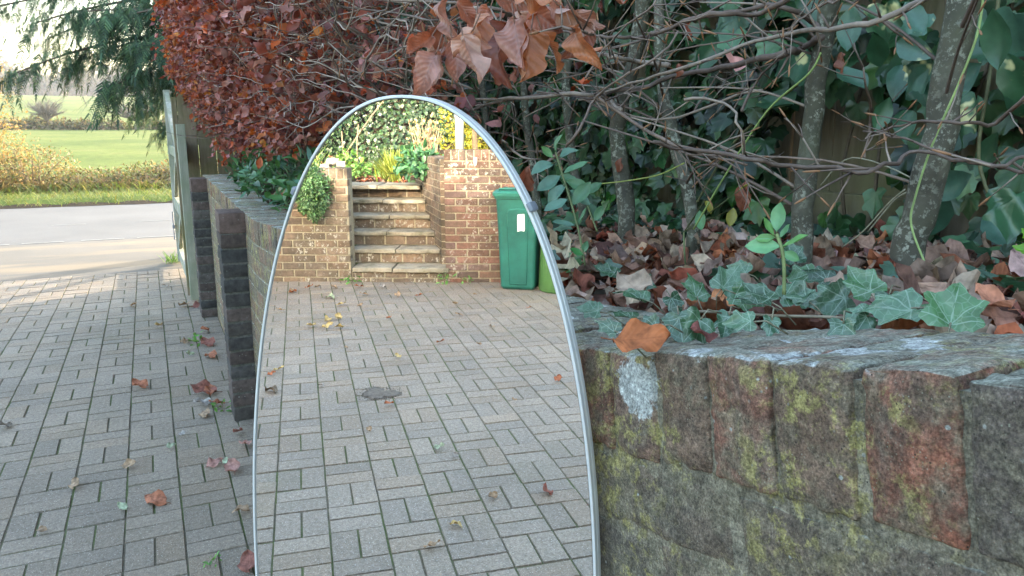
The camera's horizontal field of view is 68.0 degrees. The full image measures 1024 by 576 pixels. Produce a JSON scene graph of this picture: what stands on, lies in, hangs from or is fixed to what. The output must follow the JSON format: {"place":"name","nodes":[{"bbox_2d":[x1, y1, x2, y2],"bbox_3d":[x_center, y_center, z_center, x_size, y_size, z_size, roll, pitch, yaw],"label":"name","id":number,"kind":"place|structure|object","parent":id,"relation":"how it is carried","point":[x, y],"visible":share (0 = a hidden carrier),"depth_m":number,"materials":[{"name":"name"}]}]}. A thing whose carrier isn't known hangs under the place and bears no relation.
{"place":"outdoors","nodes":[
{"label":"outdoors","id":0,"kind":"place"},
{"bbox_2d":[0,203,175,245],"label":"road","id":1,"kind":"structure","parent":0,"point":[19,226],"depth_m":12.70,"materials":[{"name":"asphalt"}]},
{"bbox_2d":[0,200,172,208],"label":"verge edge","id":2,"kind":"object","parent":1,"relation":"on","point":[80,204],"visible":0.23,"depth_m":15.73,"materials":[{"name":"soil"}]},
{"bbox_2d":[1,220,175,244],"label":"road marking","id":3,"kind":"object","parent":1,"relation":"on","point":[86,240],"visible":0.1,"depth_m":10.79,"materials":[{"name":"white paint"}]},
{"bbox_2d":[0,237,183,281],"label":"tarmac apron","id":4,"kind":"object","parent":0,"point":[40,261],"visible":0.33,"depth_m":9.19,"materials":[{"name":"asphalt"}]},
{"bbox_2d":[154,250,177,263],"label":"grass tuft","id":5,"kind":"object","parent":4,"relation":"on","point":[168,259],"visible":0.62,"depth_m":8.90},
{"bbox_2d":[0,174,200,193],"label":"dead grass","id":6,"kind":"structure","parent":0,"point":[5,186],"depth_m":17.93,"materials":[{"name":"plant"}]},
{"bbox_2d":[0,95,216,208],"bbox_3d":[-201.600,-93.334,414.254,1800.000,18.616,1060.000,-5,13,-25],"label":"field","id":7,"kind":"structure","parent":0,"point":[109,149],"depth_m":40.56,"materials":[{"name":"green plant"}]},
{"bbox_2d":[0,55,16,94],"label":"distant tree","id":8,"kind":"object","parent":7,"relation":"on","point":[4,67],"visible":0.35,"depth_m":337.85,"materials":[{"name":"grey plant"}]},
{"bbox_2d":[0,114,29,129],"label":"hedge bush","id":9,"kind":"object","parent":7,"relation":"on","point":[10,122],"visible":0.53,"depth_m":71.12,"materials":[{"name":"brown plant"}]},
{"bbox_2d":[0,170,34,183],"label":"bramble bush","id":10,"kind":"object","parent":7,"relation":"on","point":[8,177],"visible":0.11,"depth_m":17.87,"materials":[{"name":"yellow plant"}]},
{"bbox_2d":[0,49,35,185],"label":"golden bush","id":11,"kind":"object","parent":7,"relation":"on","point":[7,129],"visible":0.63,"depth_m":17.73,"materials":[{"name":"yellow plant"}]},
{"bbox_2d":[12,65,40,94],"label":"distant tree","id":12,"kind":"object","parent":7,"relation":"on","point":[28,91],"visible":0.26,"depth_m":347.78,"materials":[{"name":"grey plant"}]},
{"bbox_2d":[3,113,61,129],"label":"hedge bush","id":13,"kind":"object","parent":7,"relation":"on","point":[33,123],"visible":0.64,"depth_m":71.92,"materials":[{"name":"brown plant"}]},
{"bbox_2d":[24,98,66,125],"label":"thorn tree","id":14,"kind":"object","parent":7,"relation":"on","point":[46,112],"visible":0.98,"depth_m":72.00,"materials":[{"name":"grey plant"}]},
{"bbox_2d":[0,133,97,192],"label":"golden bush","id":15,"kind":"object","parent":7,"relation":"on","point":[44,177],"visible":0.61,"depth_m":17.73,"materials":[{"name":"yellow plant"}]},
{"bbox_2d":[36,73,62,95],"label":"distant tree","id":16,"kind":"object","parent":7,"relation":"on","point":[51,92],"visible":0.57,"depth_m":360.96,"materials":[{"name":"grey plant"}]},
{"bbox_2d":[52,72,87,95],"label":"distant tree","id":17,"kind":"object","parent":7,"relation":"on","point":[72,91],"visible":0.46,"depth_m":338.23,"materials":[{"name":"grey plant"}]},
{"bbox_2d":[38,115,104,129],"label":"hedge bush","id":18,"kind":"object","parent":7,"relation":"on","point":[71,124],"visible":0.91,"depth_m":71.95,"materials":[{"name":"brown plant"}]},
{"bbox_2d":[0,177,178,206],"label":"verge grass","id":19,"kind":"structure","parent":7,"relation":"on","point":[154,188],"depth_m":17.04,"materials":[{"name":"plant"}]},
{"bbox_2d":[79,69,100,95],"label":"distant tree","id":20,"kind":"object","parent":7,"relation":"on","point":[91,88],"visible":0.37,"depth_m":354.10,"materials":[{"name":"grey plant"}]},
{"bbox_2d":[46,166,144,190],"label":"bramble bush","id":21,"kind":"object","parent":7,"relation":"on","point":[101,175],"visible":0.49,"depth_m":18.16,"materials":[{"name":"yellow plant"}]},
{"bbox_2d":[90,65,118,93],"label":"distant tree","id":22,"kind":"object","parent":7,"relation":"on","point":[109,70],"visible":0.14,"depth_m":364.92,"materials":[{"name":"grey plant"}]},
{"bbox_2d":[77,117,134,129],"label":"hedge bush","id":23,"kind":"object","parent":7,"relation":"on","point":[114,127],"visible":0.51,"depth_m":74.75,"materials":[{"name":"brown plant"}]},
{"bbox_2d":[102,100,155,129],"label":"thorn tree","id":24,"kind":"object","parent":7,"relation":"on","point":[125,112],"visible":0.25,"depth_m":73.70,"materials":[{"name":"grey plant"}]},
{"bbox_2d":[98,159,169,184],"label":"bramble bush","id":25,"kind":"object","parent":7,"relation":"on","point":[140,171],"visible":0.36,"depth_m":18.96,"materials":[{"name":"yellow plant"}]},
{"bbox_2d":[0,0,290,162],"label":"conifer tree","id":26,"kind":"object","parent":7,"relation":"on","point":[135,54],"visible":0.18,"depth_m":8.22,"materials":[{"name":"green plant"}]},
{"bbox_2d":[132,116,165,129],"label":"hedge bush","id":27,"kind":"object","parent":7,"relation":"on","point":[154,123],"visible":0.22,"depth_m":75.71,"materials":[{"name":"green plant"}]},
{"bbox_2d":[139,155,217,184],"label":"bramble bush","id":28,"kind":"object","parent":7,"relation":"on","point":[165,175],"visible":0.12,"depth_m":19.23,"materials":[{"name":"yellow plant"}]},
{"bbox_2d":[170,93,311,294],"bbox_3d":[-2.472,-0.835,7.195,1.243,1.930,0.074,-5,13,-25],"label":"end fence","id":29,"kind":"object","parent":7,"relation":"on","point":[206,166],"visible":0.11,"depth_m":6.90,"materials":[{"name":"wood"}]},
{"bbox_2d":[163,90,198,299],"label":"timber gate","id":30,"kind":"structure","parent":29,"relation":"attached to","point":[187,206],"depth_m":6.73,"materials":[{"name":"grey wood"}]},
{"bbox_2d":[189,174,1023,575],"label":"brick wall","id":31,"kind":"structure","parent":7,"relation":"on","point":[821,452],"depth_m":0.60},
{"bbox_2d":[231,140,304,204],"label":"glossy plant","id":32,"kind":"object","parent":31,"relation":"on","point":[258,180],"visible":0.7,"depth_m":4.10,"materials":[{"name":"green plant"}]},
{"bbox_2d":[267,143,315,212],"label":"glossy plant","id":33,"kind":"object","parent":31,"relation":"on","point":[288,185],"visible":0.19,"depth_m":3.00,"materials":[{"name":"green plant"}]},
{"bbox_2d":[614,268,652,290],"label":"fallen leaf","id":34,"kind":"object","parent":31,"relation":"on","point":[641,279],"visible":0.75,"depth_m":1.12,"materials":[{"name":"plant"}]},
{"bbox_2d":[601,318,670,351],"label":"fallen leaf","id":35,"kind":"object","parent":31,"relation":"on","point":[635,333],"visible":1,"depth_m":0.71,"materials":[{"name":"plant"}]},
{"bbox_2d":[690,320,717,342],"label":"fallen leaf","id":36,"kind":"object","parent":31,"relation":"on","point":[696,328],"visible":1,"depth_m":0.76,"materials":[{"name":"plant"}]},
{"bbox_2d":[576,239,989,357],"bbox_3d":[0.303,-0.006,1.000,0.456,0.126,0.709,0,12,-1],"label":"trailing ivy","id":37,"kind":"object","parent":31,"relation":"on","point":[957,307],"visible":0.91,"depth_m":0.84,"materials":[{"name":"green plant"}]},
{"bbox_2d":[299,0,1023,245],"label":"board fence","id":38,"kind":"object","parent":7,"relation":"on","point":[835,131],"visible":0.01,"depth_m":1.96,"materials":[{"name":"wood"}]},
{"bbox_2d":[742,0,1023,248],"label":"ivy plant","id":39,"kind":"object","parent":38,"relation":"attached to","point":[965,203],"visible":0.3,"depth_m":1.71,"materials":[{"name":"green plant"}]},
{"bbox_2d":[0,269,254,575],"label":"driveway","id":40,"kind":"structure","parent":0,"point":[163,526],"depth_m":3.83,"materials":[{"name":"brick"}]},
{"bbox_2d":[0,421,12,426],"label":"fallen leaf","id":41,"kind":"object","parent":40,"relation":"on","point":[7,424],"visible":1,"depth_m":3.91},
{"bbox_2d":[36,525,48,531],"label":"fallen leaf","id":42,"kind":"object","parent":40,"relation":"on","point":[41,528],"visible":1,"depth_m":2.89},
{"bbox_2d":[68,477,78,488],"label":"fallen leaf","id":43,"kind":"object","parent":40,"relation":"on","point":[74,481],"visible":1,"depth_m":3.26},
{"bbox_2d":[117,502,127,509],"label":"fallen leaf","id":44,"kind":"object","parent":40,"relation":"on","point":[122,506],"visible":1,"depth_m":3.06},
{"bbox_2d":[121,459,135,467],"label":"fallen leaf","id":45,"kind":"object","parent":40,"relation":"on","point":[128,462],"visible":1,"depth_m":3.45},
{"bbox_2d":[132,378,147,387],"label":"fallen leaf","id":46,"kind":"object","parent":40,"relation":"on","point":[143,383],"visible":1,"depth_m":4.53,"materials":[{"name":"plant"}]},
{"bbox_2d":[144,489,168,505],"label":"fallen leaf","id":47,"kind":"object","parent":40,"relation":"on","point":[157,497],"visible":1,"depth_m":3.12,"materials":[{"name":"plant"}]},
{"bbox_2d":[166,442,175,447],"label":"fallen leaf","id":48,"kind":"object","parent":40,"relation":"on","point":[169,445],"visible":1,"depth_m":3.66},
{"bbox_2d":[180,337,189,343],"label":"fallen leaf","id":49,"kind":"object","parent":40,"relation":"on","point":[184,340],"visible":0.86,"depth_m":5.47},
{"bbox_2d":[188,331,201,346],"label":"weed","id":50,"kind":"object","parent":40,"relation":"on","point":[194,338],"visible":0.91,"depth_m":5.43,"materials":[{"name":"green plant"}]},
{"bbox_2d":[190,301,199,307],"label":"fallen leaf","id":51,"kind":"object","parent":40,"relation":"on","point":[196,304],"visible":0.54,"depth_m":6.60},
{"bbox_2d":[193,397,212,404],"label":"fallen leaf","id":52,"kind":"object","parent":40,"relation":"on","point":[204,401],"visible":0.96,"depth_m":4.23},
{"bbox_2d":[198,408,209,417],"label":"fallen leaf","id":53,"kind":"object","parent":40,"relation":"on","point":[205,413],"visible":1,"depth_m":4.07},
{"bbox_2d":[190,379,221,393],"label":"fallen leaf","id":54,"kind":"object","parent":40,"relation":"on","point":[199,386],"visible":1,"depth_m":4.42,"materials":[{"name":"plant"}]},
{"bbox_2d":[201,337,215,346],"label":"fallen leaf","id":55,"kind":"object","parent":40,"relation":"on","point":[209,342],"visible":1,"depth_m":5.43,"materials":[{"name":"plant"}]},
{"bbox_2d":[204,384,215,395],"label":"fallen leaf","id":56,"kind":"object","parent":40,"relation":"on","point":[207,388],"visible":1,"depth_m":4.41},
{"bbox_2d":[205,349,216,357],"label":"fallen leaf","id":57,"kind":"object","parent":40,"relation":"on","point":[212,354],"visible":1,"depth_m":5.13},
{"bbox_2d":[203,550,221,567],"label":"weed","id":58,"kind":"object","parent":40,"relation":"on","point":[210,562],"visible":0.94,"depth_m":2.67,"materials":[{"name":"green plant"}]},
{"bbox_2d":[204,457,222,467],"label":"fallen leaf","id":59,"kind":"object","parent":40,"relation":"on","point":[211,462],"visible":1,"depth_m":3.46,"materials":[{"name":"plant"}]},
{"bbox_2d":[209,398,228,403],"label":"fallen leaf","id":60,"kind":"object","parent":40,"relation":"on","point":[216,400],"visible":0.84,"depth_m":4.23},
{"bbox_2d":[211,399,231,411],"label":"weed","id":61,"kind":"object","parent":40,"relation":"on","point":[215,409],"visible":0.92,"depth_m":4.14,"materials":[{"name":"green plant"}]},
{"bbox_2d":[224,458,239,472],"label":"fallen leaf","id":62,"kind":"object","parent":40,"relation":"on","point":[232,464],"visible":1,"depth_m":3.41,"materials":[{"name":"plant"}]},
{"bbox_2d":[232,504,252,512],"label":"fallen leaf","id":63,"kind":"object","parent":40,"relation":"on","point":[243,507],"visible":0.98,"depth_m":3.04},
{"bbox_2d":[239,440,251,444],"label":"fallen leaf","id":64,"kind":"object","parent":40,"relation":"on","point":[246,442],"visible":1,"depth_m":3.67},
{"bbox_2d":[237,549,254,573],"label":"fallen leaf","id":65,"kind":"object","parent":40,"relation":"on","point":[247,562],"visible":0.88,"depth_m":2.66,"materials":[{"name":"plant"}]},
{"bbox_2d":[253,95,600,575],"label":"oval mirror","id":66,"kind":"object","parent":40,"relation":"on","point":[421,406],"visible":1,"depth_m":0.86,"materials":[{"name":"silver glass"}]},
{"bbox_2d":[0,0,291,96],"label":"sky","id":67,"kind":"structure","parent":0,"point":[11,57],"materials":[{"name":"white"}]},
{"bbox_2d":[239,172,1023,333],"bbox_3d":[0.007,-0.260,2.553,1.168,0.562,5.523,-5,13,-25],"label":"leaf litter","id":68,"kind":"object","parent":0,"point":[662,255],"visible":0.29,"depth_m":1.40,"materials":[{"name":"plant"}]},
{"bbox_2d":[150,8,274,162],"bbox_3d":[-2.370,-1.973,6.584,1.400,2.053,2.384,-5,13,-25],"label":"beech tree","id":69,"kind":"object","parent":68,"relation":"on","point":[166,44],"visible":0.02,"depth_m":6.53,"materials":[{"name":"brown plant"}]},
{"bbox_2d":[150,0,334,170],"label":"beech tree","id":70,"kind":"object","parent":68,"relation":"on","point":[181,72],"visible":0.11,"depth_m":5.84,"materials":[{"name":"brown plant"}]},
{"bbox_2d":[224,148,273,190],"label":"glossy plant","id":71,"kind":"object","parent":68,"relation":"on","point":[241,165],"visible":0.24,"depth_m":5.24,"materials":[{"name":"green plant"}]},
{"bbox_2d":[151,0,376,169],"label":"beech tree","id":72,"kind":"object","parent":68,"relation":"on","point":[204,96],"visible":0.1,"depth_m":5.47,"materials":[{"name":"brown plant"}]},
{"bbox_2d":[156,0,392,165],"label":"beech tree","id":73,"kind":"object","parent":68,"relation":"on","point":[203,89],"visible":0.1,"depth_m":4.85,"materials":[{"name":"brown plant"}]},
{"bbox_2d":[157,0,397,160],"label":"beech tree","id":74,"kind":"object","parent":68,"relation":"on","point":[186,17],"visible":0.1,"depth_m":4.24,"materials":[{"name":"brown plant"}]},
{"bbox_2d":[179,0,450,156],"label":"beech tree","id":75,"kind":"object","parent":68,"relation":"on","point":[228,62],"visible":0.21,"depth_m":3.81,"materials":[{"name":"brown plant"}]},
{"bbox_2d":[192,0,504,168],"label":"beech tree","id":76,"kind":"object","parent":68,"relation":"on","point":[212,13],"visible":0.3,"depth_m":3.38,"materials":[{"name":"brown plant"}]},
{"bbox_2d":[181,0,560,165],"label":"beech tree","id":77,"kind":"object","parent":68,"relation":"on","point":[260,63],"visible":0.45,"depth_m":2.96,"materials":[{"name":"brown plant"}]},
{"bbox_2d":[222,0,602,225],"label":"beech tree","id":78,"kind":"object","parent":68,"relation":"on","point":[460,102],"visible":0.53,"depth_m":1.94,"materials":[{"name":"brown plant"}]},
{"bbox_2d":[320,0,519,125],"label":"tree","id":79,"kind":"object","parent":68,"relation":"on","point":[461,77],"visible":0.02,"depth_m":4.18,"materials":[{"name":"brown plant"}]},
{"bbox_2d":[232,0,615,159],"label":"beech tree","id":80,"kind":"object","parent":68,"relation":"on","point":[266,77],"visible":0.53,"depth_m":2.54,"materials":[{"name":"brown plant"}]},
{"bbox_2d":[228,0,795,219],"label":"beech tree","id":81,"kind":"object","parent":68,"relation":"on","point":[371,95],"visible":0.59,"depth_m":2.15,"materials":[{"name":"brown plant"}]},
{"bbox_2d":[249,0,825,243],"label":"beech tree","id":82,"kind":"object","parent":68,"relation":"on","point":[625,198],"visible":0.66,"depth_m":1.85,"materials":[{"name":"brown plant"}]},
{"bbox_2d":[531,134,590,265],"bbox_3d":[0.107,-0.167,1.417,0.102,0.236,0.126,-5,13,-25],"label":"evergreen seedling","id":83,"kind":"object","parent":68,"relation":"on","point":[580,192],"visible":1,"depth_m":1.43,"materials":[{"name":"green plant"}]},
{"bbox_2d":[327,0,822,258],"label":"beech tree","id":84,"kind":"object","parent":68,"relation":"on","point":[480,46],"visible":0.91,"depth_m":0.89,"materials":[{"name":"brown plant"}]},
{"bbox_2d":[602,162,684,183],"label":"honeysuckle vine","id":85,"kind":"object","parent":84,"relation":"attached to","point":[645,177],"visible":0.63,"depth_m":1.68,"materials":[{"name":"brown plant"}]},
{"bbox_2d":[560,173,603,231],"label":"evergreen seedling","id":86,"kind":"object","parent":68,"relation":"on","point":[595,212],"visible":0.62,"depth_m":1.78,"materials":[{"name":"green plant"}]},
{"bbox_2d":[552,247,621,282],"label":"ground ivy","id":87,"kind":"object","parent":68,"relation":"on","point":[578,260],"visible":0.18,"depth_m":1.56,"materials":[{"name":"green plant"}]},
{"bbox_2d":[590,246,606,263],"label":"fallen leaf","id":88,"kind":"object","parent":68,"relation":"on","point":[597,257],"visible":0.75,"depth_m":1.47,"materials":[{"name":"plant"}]},
{"bbox_2d":[443,0,795,230],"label":"ivy plant","id":89,"kind":"object","parent":68,"relation":"on","point":[723,126],"visible":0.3,"depth_m":2.42,"materials":[{"name":"green plant"}]},
{"bbox_2d":[375,0,927,272],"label":"beech tree","id":90,"kind":"object","parent":68,"relation":"on","point":[813,105],"visible":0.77,"depth_m":1.35,"materials":[{"name":"brown plant"}]},
{"bbox_2d":[693,52,821,229],"bbox_3d":[0.427,-0.245,1.364,0.003,0.317,0.294,-5,13,-25],"label":"honeysuckle vine","id":91,"kind":"object","parent":90,"relation":"attached to","point":[786,92],"visible":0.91,"depth_m":1.33,"materials":[{"name":"brown plant"}]},
{"bbox_2d":[820,157,909,231],"bbox_3d":[0.656,-0.173,1.411,0.003,0.135,0.212,-5,13,-25],"label":"honeysuckle vine","id":92,"kind":"object","parent":90,"relation":"attached to","point":[884,211],"visible":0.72,"depth_m":1.39,"materials":[{"name":"brown plant"}]},
{"bbox_2d":[531,198,861,256],"bbox_3d":[0.250,-0.221,2.519,0.672,0.183,2.156,-5,13,-25],"label":"ground ivy","id":93,"kind":"object","parent":68,"relation":"on","point":[675,223],"visible":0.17,"depth_m":2.17,"materials":[{"name":"green plant"}]},
{"bbox_2d":[694,232,715,252],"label":"fallen leaf","id":94,"kind":"object","parent":68,"relation":"on","point":[706,246],"visible":0.98,"depth_m":1.64,"materials":[{"name":"plant"}]},
{"bbox_2d":[683,180,753,264],"bbox_3d":[0.422,-0.118,1.569,0.134,0.210,0.028,1,12,4],"label":"yellowing plant","id":95,"kind":"object","parent":68,"relation":"on","point":[731,217],"visible":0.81,"depth_m":1.57,"materials":[{"name":"green plant"}]},
{"bbox_2d":[740,273,758,283],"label":"fallen leaf","id":96,"kind":"object","parent":68,"relation":"on","point":[745,278],"visible":0.2,"depth_m":1.10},
{"bbox_2d":[745,202,806,294],"bbox_3d":[0.306,-0.046,0.879,0.070,0.105,0.021,7,14,31],"label":"leafy seedling","id":97,"kind":"object","parent":68,"relation":"on","point":[763,243],"visible":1,"depth_m":0.88,"materials":[{"name":"green plant"}]},
{"bbox_2d":[709,261,898,294],"bbox_3d":[0.472,-0.013,1.245,0.306,0.089,0.168,2,12,8],"label":"ground ivy","id":98,"kind":"object","parent":68,"relation":"on","point":[888,267],"visible":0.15,"depth_m":1.20,"materials":[{"name":"green plant"}]},
{"bbox_2d":[652,0,1023,265],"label":"beech tree","id":99,"kind":"object","parent":68,"relation":"on","point":[958,29],"visible":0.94,"depth_m":1.11,"materials":[{"name":"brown plant"}]},
{"bbox_2d":[910,0,983,260],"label":"honeysuckle vine","id":100,"kind":"object","parent":99,"relation":"attached to","point":[943,118],"visible":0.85,"depth_m":1.10,"materials":[{"name":"green plant"}]},
{"bbox_2d":[695,0,1023,244],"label":"variegated ivy","id":101,"kind":"object","parent":68,"relation":"on","point":[999,45],"visible":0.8,"depth_m":1.38,"materials":[{"name":"green plant"}]},
{"bbox_2d":[842,189,905,247],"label":"honeysuckle vine","id":102,"kind":"object","parent":68,"relation":"on","point":[886,205],"visible":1,"depth_m":1.33,"materials":[{"name":"brown plant"}]},
{"bbox_2d":[726,231,1023,291],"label":"fallen leaves","id":103,"kind":"object","parent":68,"relation":"on","point":[769,259],"visible":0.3,"depth_m":1.27,"materials":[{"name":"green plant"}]},
{"bbox_2d":[867,249,889,260],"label":"fallen leaf","id":104,"kind":"object","parent":68,"relation":"on","point":[873,255],"visible":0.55,"depth_m":1.25,"materials":[{"name":"plant"}]},
{"bbox_2d":[951,269,980,289],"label":"fallen leaf","id":105,"kind":"object","parent":68,"relation":"on","point":[968,280],"visible":0.22,"depth_m":0.81,"materials":[{"name":"plant"}]},
{"bbox_2d":[975,283,1018,309],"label":"fallen leaf","id":106,"kind":"object","parent":68,"relation":"on","point":[993,295],"visible":0.98,"depth_m":0.72,"materials":[{"name":"plant"}]},
{"bbox_2d":[981,305,1023,325],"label":"fallen leaf","id":107,"kind":"object","parent":68,"relation":"on","point":[997,315],"visible":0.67,"depth_m":0.72,"materials":[{"name":"plant"}]},
{"bbox_2d":[1012,228,1023,253],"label":"bright plant","id":108,"kind":"object","parent":68,"relation":"on","point":[1020,248],"visible":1,"depth_m":0.92,"materials":[{"name":"green plant"}]}
]}

